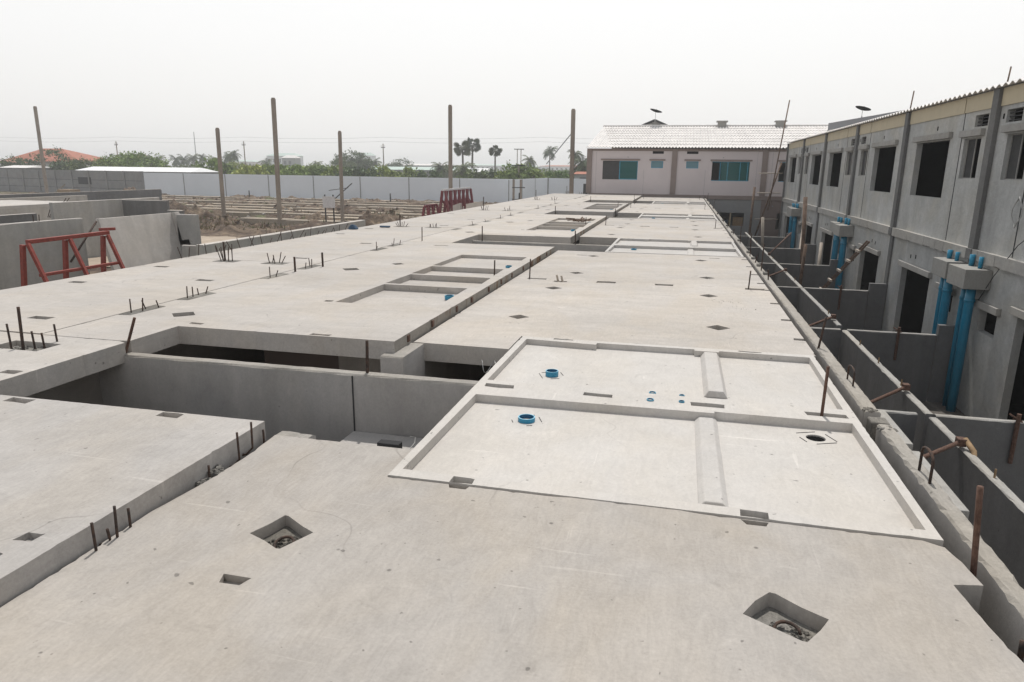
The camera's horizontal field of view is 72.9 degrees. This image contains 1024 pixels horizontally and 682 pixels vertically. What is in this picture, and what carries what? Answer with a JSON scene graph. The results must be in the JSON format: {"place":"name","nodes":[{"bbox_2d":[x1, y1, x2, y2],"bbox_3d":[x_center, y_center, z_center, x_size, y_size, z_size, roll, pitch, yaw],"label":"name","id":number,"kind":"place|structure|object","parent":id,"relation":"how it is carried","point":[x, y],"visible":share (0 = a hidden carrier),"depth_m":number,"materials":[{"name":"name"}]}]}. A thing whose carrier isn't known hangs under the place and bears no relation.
{"place":"outdoors","nodes":[
{"label":"outdoors","id":0,"kind":"place"},
{"bbox_2d":[0,213,37,223],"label":"precast wall","id":1,"kind":"structure","parent":0,"point":[16,218],"depth_m":31.74,"materials":[{"name":"concrete"}]},
{"bbox_2d":[0,200,69,208],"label":"floor slab","id":2,"kind":"structure","parent":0,"point":[8,204],"depth_m":37.67,"materials":[{"name":"concrete"}]},
{"bbox_2d":[0,218,89,289],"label":"precast wall","id":3,"kind":"structure","parent":0,"point":[13,236],"depth_m":21.66,"materials":[{"name":"concrete"}]},
{"bbox_2d":[0,167,175,273],"bbox_3d":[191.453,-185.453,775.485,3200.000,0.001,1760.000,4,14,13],"label":"ground","id":4,"kind":"structure","parent":0,"point":[95,270],"depth_m":33.36,"materials":[{"name":"soil"}]},
{"bbox_2d":[1,148,99,169],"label":"red roof house","id":5,"kind":"structure","parent":4,"relation":"on","point":[74,155],"depth_m":164.93,"materials":[{"name":"tile"}]},
{"bbox_2d":[19,227,124,285],"bbox_3d":[-11.172,-1.294,18.332,1.586,3.151,2.964,4,14,13],"label":"steel rack","id":6,"kind":"object","parent":4,"relation":"on","point":[65,271],"visible":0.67,"depth_m":18.11,"materials":[{"name":"metal"}]},
{"bbox_2d":[0,169,143,192],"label":"perimeter wall","id":7,"kind":"structure","parent":4,"relation":"on","point":[21,180],"depth_m":116.53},
{"bbox_2d":[111,151,172,166],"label":"broadleaf tree","id":8,"kind":"object","parent":4,"relation":"on","point":[140,156],"visible":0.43,"depth_m":137.07,"materials":[{"name":"green plant"}]},
{"bbox_2d":[95,212,189,270],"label":"tilted precast wall","id":9,"kind":"structure","parent":4,"relation":"on","point":[139,240],"depth_m":23.03,"materials":[{"name":"concrete"}]},
{"bbox_2d":[78,167,217,173],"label":"long shed","id":10,"kind":"structure","parent":4,"relation":"on","point":[173,170],"depth_m":120.57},
{"bbox_2d":[176,214,201,249],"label":"precast wall","id":11,"kind":"structure","parent":4,"relation":"on","point":[188,225],"depth_m":24.41,"materials":[{"name":"concrete"}]},
{"bbox_2d":[191,154,236,173],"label":"broadleaf tree","id":12,"kind":"object","parent":4,"relation":"on","point":[226,167],"visible":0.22,"depth_m":129.60,"materials":[{"name":"green plant"}]},
{"bbox_2d":[231,164,269,174],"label":"broadleaf tree","id":13,"kind":"object","parent":4,"relation":"on","point":[256,169],"visible":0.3,"depth_m":126.21,"materials":[{"name":"green plant"}]},
{"bbox_2d":[196,220,365,254],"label":"precast wall","id":14,"kind":"structure","parent":4,"relation":"on","point":[257,239],"depth_m":23.65,"materials":[{"name":"concrete"}]},
{"bbox_2d":[270,164,310,175],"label":"broadleaf tree","id":15,"kind":"object","parent":4,"relation":"on","point":[291,170],"visible":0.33,"depth_m":120.51,"materials":[{"name":"green plant"}]},
{"bbox_2d":[170,200,414,232],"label":"scrub","id":16,"kind":"object","parent":4,"relation":"on","point":[219,223],"visible":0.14,"depth_m":54.99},
{"bbox_2d":[143,173,510,202],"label":"perimeter wall","id":17,"kind":"structure","parent":4,"relation":"on","point":[364,187],"depth_m":101.61,"materials":[{"name":"paint"}]},
{"bbox_2d":[331,148,374,168],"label":"broadleaf tree","id":18,"kind":"object","parent":4,"relation":"on","point":[348,158],"visible":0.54,"depth_m":209.00,"materials":[{"name":"green plant"}]},
{"bbox_2d":[499,159,544,178],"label":"broadleaf tree","id":19,"kind":"object","parent":4,"relation":"on","point":[509,174],"visible":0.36,"depth_m":110.13,"materials":[{"name":"green plant"}]},
{"bbox_2d":[508,178,547,200],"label":"perimeter wall","id":20,"kind":"structure","parent":4,"relation":"on","point":[534,187],"depth_m":92.90,"materials":[{"name":"paint"}]},
{"bbox_2d":[548,178,585,193],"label":"perimeter wall","id":21,"kind":"structure","parent":4,"relation":"on","point":[559,185],"depth_m":94.45,"materials":[{"name":"paint"}]},
{"bbox_2d":[569,109,575,193],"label":"concrete pile","id":22,"kind":"object","parent":4,"relation":"on","point":[572,152],"visible":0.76,"depth_m":53.37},
{"bbox_2d":[586,125,677,196],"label":"rendered house","id":23,"kind":"structure","parent":4,"relation":"on","point":[617,169],"depth_m":45.39,"materials":[{"name":"paint"}]},
{"bbox_2d":[620,161,636,178],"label":"window pane","id":24,"kind":"structure","parent":23,"relation":"in","point":[628,170],"depth_m":45.21,"materials":[{"name":"green glass"}]},
{"bbox_2d":[670,121,766,235],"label":"rendered house","id":25,"kind":"structure","parent":4,"relation":"on","point":[720,164],"depth_m":44.22,"materials":[{"name":"beige"}]},
{"bbox_2d":[720,162,749,180],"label":"window pane","id":26,"kind":"structure","parent":25,"relation":"in","point":[733,167],"depth_m":43.71,"materials":[{"name":"green glass"}]},
{"bbox_2d":[778,138,807,247],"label":"row house","id":27,"kind":"structure","parent":4,"relation":"on","point":[790,212],"depth_m":38.67,"materials":[{"name":"concrete"}]},
{"bbox_2d":[814,123,865,288],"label":"row house","id":28,"kind":"structure","parent":4,"relation":"on","point":[835,230],"depth_m":27.11,"materials":[{"name":"concrete"}]},
{"bbox_2d":[827,110,902,130],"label":"roof parapet","id":29,"kind":"structure","parent":28,"relation":"on","point":[836,125],"depth_m":34.83,"materials":[{"name":"grey concrete"}]},
{"bbox_2d":[842,110,915,327],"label":"row house","id":30,"kind":"structure","parent":4,"relation":"on","point":[880,167],"depth_m":22.69,"materials":[{"name":"concrete"}]},
{"bbox_2d":[863,283,886,330],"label":"wing wall","id":31,"kind":"structure","parent":30,"relation":"attached to","point":[876,297],"depth_m":20.34,"materials":[{"name":"concrete"}]},
{"bbox_2d":[881,85,1011,411],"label":"row house","id":32,"kind":"structure","parent":4,"relation":"on","point":[937,275],"depth_m":16.06,"materials":[{"name":"concrete"}]},
{"bbox_2d":[956,78,1023,420],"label":"row house","id":33,"kind":"structure","parent":4,"relation":"on","point":[992,382],"depth_m":13.31,"materials":[{"name":"concrete"}]},
{"bbox_2d":[926,324,954,402],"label":"wing wall","id":34,"kind":"structure","parent":33,"relation":"attached to","point":[941,357],"depth_m":14.92,"materials":[{"name":"concrete"}]},
{"bbox_2d":[88,228,235,266],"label":"sandy track","id":35,"kind":"structure","parent":0,"point":[97,260],"depth_m":45.54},
{"bbox_2d":[0,195,87,220],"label":"precast wall","id":36,"kind":"structure","parent":35,"relation":"on","point":[42,212],"depth_m":47.00,"materials":[{"name":"concrete"}]},
{"bbox_2d":[0,189,161,200],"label":"precast wall","id":37,"kind":"structure","parent":35,"relation":"on","point":[116,194],"depth_m":63.98,"materials":[{"name":"concrete"}]},
{"bbox_2d":[49,197,158,257],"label":"precast wall","id":38,"kind":"structure","parent":35,"relation":"on","point":[89,212],"depth_m":36.60,"materials":[{"name":"concrete"}]},
{"bbox_2d":[122,200,169,215],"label":"precast wall","id":39,"kind":"structure","parent":35,"relation":"on","point":[137,207],"depth_m":38.26,"materials":[{"name":"concrete"}]},
{"bbox_2d":[10,192,498,237],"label":"dirt field","id":40,"kind":"structure","parent":0,"point":[230,230],"depth_m":60.00,"materials":[{"name":"soil"}]},
{"bbox_2d":[33,106,48,192],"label":"concrete pile","id":41,"kind":"object","parent":40,"relation":"on","point":[40,149],"visible":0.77,"depth_m":103.47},
{"bbox_2d":[184,204,221,219],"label":"earth heap","id":42,"kind":"object","parent":40,"relation":"on","point":[199,211],"visible":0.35,"depth_m":61.74,"materials":[{"name":"soil"}]},
{"bbox_2d":[215,128,225,215],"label":"concrete pile","id":43,"kind":"object","parent":40,"relation":"on","point":[220,168],"visible":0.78,"depth_m":57.29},
{"bbox_2d":[271,98,281,224],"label":"concrete pile","id":44,"kind":"object","parent":40,"relation":"on","point":[276,158],"visible":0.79,"depth_m":56.09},
{"bbox_2d":[239,217,348,225],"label":"foundation beam","id":45,"kind":"structure","parent":40,"relation":"on","point":[284,221],"depth_m":57.43,"materials":[{"name":"concrete"}]},
{"bbox_2d":[189,207,426,216],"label":"foundation beam","id":46,"kind":"structure","parent":40,"relation":"on","point":[270,210],"depth_m":69.14,"materials":[{"name":"concrete"}]},
{"bbox_2d":[162,199,463,208],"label":"foundation beam","id":47,"kind":"structure","parent":40,"relation":"on","point":[288,203],"depth_m":82.99,"materials":[{"name":"concrete"}]},
{"bbox_2d":[179,202,446,210],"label":"foundation beam","id":48,"kind":"structure","parent":40,"relation":"on","point":[292,206],"depth_m":78.61,"materials":[{"name":"concrete"}]},
{"bbox_2d":[185,204,442,213],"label":"foundation beam","id":49,"kind":"structure","parent":40,"relation":"on","point":[256,207],"depth_m":73.02,"materials":[{"name":"concrete"}]},
{"bbox_2d":[221,211,420,217],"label":"foundation beam","id":50,"kind":"structure","parent":40,"relation":"on","point":[243,214],"depth_m":65.17,"materials":[{"name":"concrete"}]},
{"bbox_2d":[162,197,489,204],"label":"foundation beam","id":51,"kind":"structure","parent":40,"relation":"on","point":[394,203],"depth_m":87.22,"materials":[{"name":"concrete"}]},
{"bbox_2d":[165,195,488,202],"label":"foundation beam","id":52,"kind":"structure","parent":40,"relation":"on","point":[184,196],"depth_m":97.24,"materials":[{"name":"concrete"}]},
{"bbox_2d":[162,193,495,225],"bbox_3d":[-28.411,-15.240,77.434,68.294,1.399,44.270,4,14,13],"label":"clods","id":53,"kind":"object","parent":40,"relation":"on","point":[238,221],"visible":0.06,"depth_m":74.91,"materials":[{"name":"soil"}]},
{"bbox_2d":[338,131,343,220],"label":"concrete pile","id":54,"kind":"object","parent":40,"relation":"on","point":[341,174],"visible":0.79,"depth_m":55.63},
{"bbox_2d":[357,210,401,225],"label":"earth heap","id":55,"kind":"object","parent":40,"relation":"on","point":[369,217],"visible":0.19,"depth_m":53.13,"materials":[{"name":"soil"}]},
{"bbox_2d":[448,105,452,210],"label":"concrete pile","id":56,"kind":"object","parent":40,"relation":"on","point":[450,169],"visible":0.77,"depth_m":58.56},
{"bbox_2d":[438,187,473,213],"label":"steel rack","id":57,"kind":"object","parent":40,"relation":"on","point":[451,202],"visible":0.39,"depth_m":47.34,"materials":[{"name":"metal"}]},
{"bbox_2d":[0,0,1023,166],"label":"sky","id":58,"kind":"structure","parent":0,"point":[152,73],"materials":[{"name":"white"}]},
{"bbox_2d":[745,120,827,236],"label":"rendered house","id":59,"kind":"structure","parent":0,"point":[770,135],"depth_m":43.95,"materials":[{"name":"beige"}]},
{"bbox_2d":[795,132,830,248],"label":"row house","id":60,"kind":"structure","parent":0,"point":[814,165],"depth_m":33.51,"materials":[{"name":"concrete"}]},
{"bbox_2d":[838,341,965,415],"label":"yard ground","id":61,"kind":"structure","parent":0,"point":[935,407],"depth_m":14.66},
{"bbox_2d":[27,344,264,404],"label":"precast wall","id":62,"kind":"structure","parent":61,"relation":"on","point":[86,389],"depth_m":7.18,"materials":[{"name":"concrete"}]},
{"bbox_2d":[0,307,125,396],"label":"floor slab","id":63,"kind":"structure","parent":62,"relation":"on","point":[31,364],"depth_m":5.81,"materials":[{"name":"concrete"}]},
{"bbox_2d":[0,395,265,607],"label":"floor slab","id":64,"kind":"structure","parent":62,"relation":"on","point":[77,480],"depth_m":3.67,"materials":[{"name":"concrete"}]},
{"bbox_2d":[0,242,314,334],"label":"floor slab","id":65,"kind":"structure","parent":62,"relation":"on","point":[61,304],"depth_m":8.84,"materials":[{"name":"concrete"}]},
{"bbox_2d":[40,230,554,358],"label":"floor slab","id":66,"kind":"structure","parent":62,"relation":"on","point":[393,298],"depth_m":7.99,"materials":[{"name":"concrete"}]},
{"bbox_2d":[187,214,455,263],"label":"floor slab","id":67,"kind":"structure","parent":62,"relation":"on","point":[338,244],"depth_m":14.12,"materials":[{"name":"concrete"}]},
{"bbox_2d":[376,197,522,227],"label":"floor slab","id":68,"kind":"structure","parent":62,"relation":"on","point":[459,218],"depth_m":21.89,"materials":[{"name":"concrete"}]},
{"bbox_2d":[409,212,606,243],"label":"floor slab","id":69,"kind":"structure","parent":62,"relation":"on","point":[542,228],"depth_m":18.20,"materials":[{"name":"concrete"}]},
{"bbox_2d":[467,196,565,210],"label":"floor slab","id":70,"kind":"structure","parent":62,"relation":"on","point":[521,205],"depth_m":30.39,"materials":[{"name":"concrete"}]},
{"bbox_2d":[525,192,589,199],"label":"floor slab","id":71,"kind":"structure","parent":62,"relation":"on","point":[558,196],"depth_m":40.47,"materials":[{"name":"concrete"}]},
{"bbox_2d":[519,202,628,216],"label":"floor slab","id":72,"kind":"structure","parent":62,"relation":"on","point":[586,208],"depth_m":28.13,"materials":[{"name":"concrete"}]},
{"bbox_2d":[563,194,641,203],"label":"floor slab","id":73,"kind":"structure","parent":62,"relation":"on","point":[606,198],"depth_m":38.41,"materials":[{"name":"concrete"}]},
{"bbox_2d":[99,317,477,441],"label":"precast wall","id":74,"kind":"structure","parent":61,"relation":"on","point":[338,405],"depth_m":5.92,"materials":[{"name":"concrete"}]},
{"bbox_2d":[340,431,422,449],"bbox_3d":[-0.865,0.982,5.176,1.230,0.120,1.115,4,14,13],"label":"stair landing","id":75,"kind":"object","parent":74,"relation":"attached to","point":[363,438],"visible":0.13,"depth_m":5.65,"materials":[{"name":"concrete"}]},
{"bbox_2d":[388,336,943,546],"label":"bathroom slab","id":76,"kind":"structure","parent":74,"relation":"on","point":[781,438],"depth_m":4.52,"materials":[{"name":"concrete"}]},
{"bbox_2d":[264,350,338,368],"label":"precast wall","id":77,"kind":"structure","parent":61,"relation":"on","point":[302,359],"depth_m":7.96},
{"bbox_2d":[338,356,380,372],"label":"precast wall","id":78,"kind":"structure","parent":61,"relation":"on","point":[353,363],"depth_m":7.57,"materials":[{"name":"concrete"}]},
{"bbox_2d":[380,343,424,375],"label":"precast wall","id":79,"kind":"structure","parent":61,"relation":"on","point":[408,359],"depth_m":6.38,"materials":[{"name":"concrete"}]},
{"bbox_2d":[425,243,578,380],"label":"precast wall","id":80,"kind":"structure","parent":61,"relation":"on","point":[446,370],"depth_m":7.97,"materials":[{"name":"concrete"}]},
{"bbox_2d":[413,259,815,365],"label":"floor slab","id":81,"kind":"structure","parent":80,"relation":"on","point":[495,326],"depth_m":7.88,"materials":[{"name":"concrete"}]},
{"bbox_2d":[517,250,767,288],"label":"floor slab","id":82,"kind":"structure","parent":80,"relation":"on","point":[718,271],"depth_m":11.92,"materials":[{"name":"concrete"}]},
{"bbox_2d":[579,215,733,244],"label":"floor slab","id":83,"kind":"structure","parent":80,"relation":"on","point":[605,234],"depth_m":18.57,"materials":[{"name":"concrete"}]},
{"bbox_2d":[599,218,723,227],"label":"floor slab","id":84,"kind":"structure","parent":80,"relation":"on","point":[663,222],"depth_m":22.50,"materials":[{"name":"concrete"}]},
{"bbox_2d":[617,203,714,217],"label":"floor slab","id":85,"kind":"structure","parent":80,"relation":"on","point":[631,212],"depth_m":28.67,"materials":[{"name":"concrete"}]},
{"bbox_2d":[627,203,709,208],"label":"floor slab","id":86,"kind":"structure","parent":80,"relation":"on","point":[670,206],"depth_m":33.01,"materials":[{"name":"concrete"}]},
{"bbox_2d":[473,226,610,251],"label":"precast wall","id":87,"kind":"structure","parent":61,"relation":"on","point":[581,247],"depth_m":15.87,"materials":[{"name":"concrete"}]},
{"bbox_2d":[605,238,743,256],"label":"bathroom slab","id":88,"kind":"structure","parent":87,"relation":"on","point":[679,247],"depth_m":15.48,"materials":[{"name":"concrete"}]},
{"bbox_2d":[555,206,636,218],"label":"precast wall","id":89,"kind":"structure","parent":61,"relation":"on","point":[609,217],"depth_m":25.08,"materials":[{"name":"concrete"}]},
{"bbox_2d":[638,213,717,220],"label":"bathroom slab","id":90,"kind":"structure","parent":89,"relation":"on","point":[676,216],"depth_m":25.66,"materials":[{"name":"concrete"}]},
{"bbox_2d":[741,233,779,294],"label":"precast wall","id":91,"kind":"structure","parent":61,"relation":"on","point":[768,282],"depth_m":11.95,"materials":[{"name":"concrete"}]},
{"bbox_2d":[752,236,785,247],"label":"yard wall","id":92,"kind":"structure","parent":61,"relation":"on","point":[771,242],"depth_m":36.82,"materials":[{"name":"concrete"}]},
{"bbox_2d":[764,247,800,263],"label":"yard wall","id":93,"kind":"structure","parent":61,"relation":"on","point":[786,255],"depth_m":31.36,"materials":[{"name":"concrete"}]},
{"bbox_2d":[777,286,798,309],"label":"yard wall","id":94,"kind":"structure","parent":61,"relation":"on","point":[791,294],"depth_m":20.84,"materials":[{"name":"concrete"}]},
{"bbox_2d":[774,264,802,311],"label":"fence wall","id":95,"kind":"structure","parent":61,"relation":"on","point":[785,278],"depth_m":23.80,"materials":[{"name":"concrete"}]},
{"bbox_2d":[779,263,828,287],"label":"yard wall","id":96,"kind":"structure","parent":61,"relation":"on","point":[815,276],"depth_m":25.93,"materials":[{"name":"concrete"}]},
{"bbox_2d":[798,288,841,360],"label":"fence wall","id":97,"kind":"structure","parent":61,"relation":"on","point":[811,309],"depth_m":18.51,"materials":[{"name":"concrete"}]},
{"bbox_2d":[811,327,840,358],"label":"yard wall","id":98,"kind":"structure","parent":61,"relation":"on","point":[830,338],"depth_m":15.36,"materials":[{"name":"concrete"}]},
{"bbox_2d":[773,290,880,441],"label":"precast wall","id":99,"kind":"structure","parent":61,"relation":"on","point":[859,403],"depth_m":6.10,"materials":[{"name":"concrete"}]},
{"bbox_2d":[878,410,912,449],"bbox_3d":[3.143,0.760,6.108,0.465,0.070,0.850,4,14,13],"label":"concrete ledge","id":100,"kind":"object","parent":99,"relation":"attached to","point":[903,436],"visible":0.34,"depth_m":5.99,"materials":[{"name":"concrete"}]},
{"bbox_2d":[804,285,867,334],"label":"yard wall","id":101,"kind":"structure","parent":61,"relation":"on","point":[847,307],"depth_m":20.56,"materials":[{"name":"concrete"}]},
{"bbox_2d":[819,240,869,287],"bbox_3d":[10.563,-2.003,22.959,0.440,2.779,2.177,-13,19,-43],"label":"ladder","id":102,"kind":"object","parent":61,"relation":"on","point":[846,264],"visible":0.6,"depth_m":22.50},
{"bbox_2d":[838,330,933,451],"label":"fence wall","id":103,"kind":"structure","parent":61,"relation":"on","point":[875,378],"depth_m":12.34,"materials":[{"name":"concrete"}]},
{"bbox_2d":[847,327,936,400],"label":"yard wall","id":104,"kind":"structure","parent":61,"relation":"on","point":[906,357],"depth_m":15.09,"materials":[{"name":"concrete"}]},
{"bbox_2d":[877,409,917,442],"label":"yard wall","id":105,"kind":"structure","parent":61,"relation":"on","point":[905,421],"depth_m":10.01,"materials":[{"name":"concrete"}]},
{"bbox_2d":[875,424,1023,662],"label":"precast wall","id":106,"kind":"structure","parent":61,"relation":"on","point":[1001,610],"depth_m":3.27,"materials":[{"name":"concrete"}]},
{"bbox_2d":[866,417,889,440],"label":"mortar block","id":107,"kind":"structure","parent":106,"relation":"attached to","point":[872,423],"depth_m":4.81,"materials":[{"name":"concrete"}]},
{"bbox_2d":[912,451,968,518],"bbox_3d":[2.888,1.012,5.078,0.465,0.070,1.030,4,14,13],"label":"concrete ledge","id":108,"kind":"object","parent":106,"relation":"attached to","point":[959,504],"visible":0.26,"depth_m":4.86,"materials":[{"name":"concrete"}]},
{"bbox_2d":[923,417,1023,588],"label":"fence wall","id":109,"kind":"structure","parent":61,"relation":"on","point":[963,472],"depth_m":7.93,"materials":[{"name":"concrete"}]},
{"bbox_2d":[923,436,966,458],"bbox_3d":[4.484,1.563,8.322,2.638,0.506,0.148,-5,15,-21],"label":"steel strut","id":110,"kind":"object","parent":109,"relation":"attached to","point":[959,441],"visible":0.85,"depth_m":8.63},
{"bbox_2d":[934,413,1023,502],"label":"yard wall","id":111,"kind":"structure","parent":61,"relation":"on","point":[998,444],"depth_m":9.81,"materials":[{"name":"concrete"}]},
{"bbox_3d":[-2.248,2.902,2.089,0.120,3.010,5.550,4,14,13],"label":"precast wall","id":112,"kind":"object","parent":61,"relation":"on","visible":0},
{"bbox_2d":[0,435,1023,681],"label":"floor slab","id":113,"kind":"structure","parent":112,"relation":"on","point":[284,559],"depth_m":2.77,"materials":[{"name":"concrete"}]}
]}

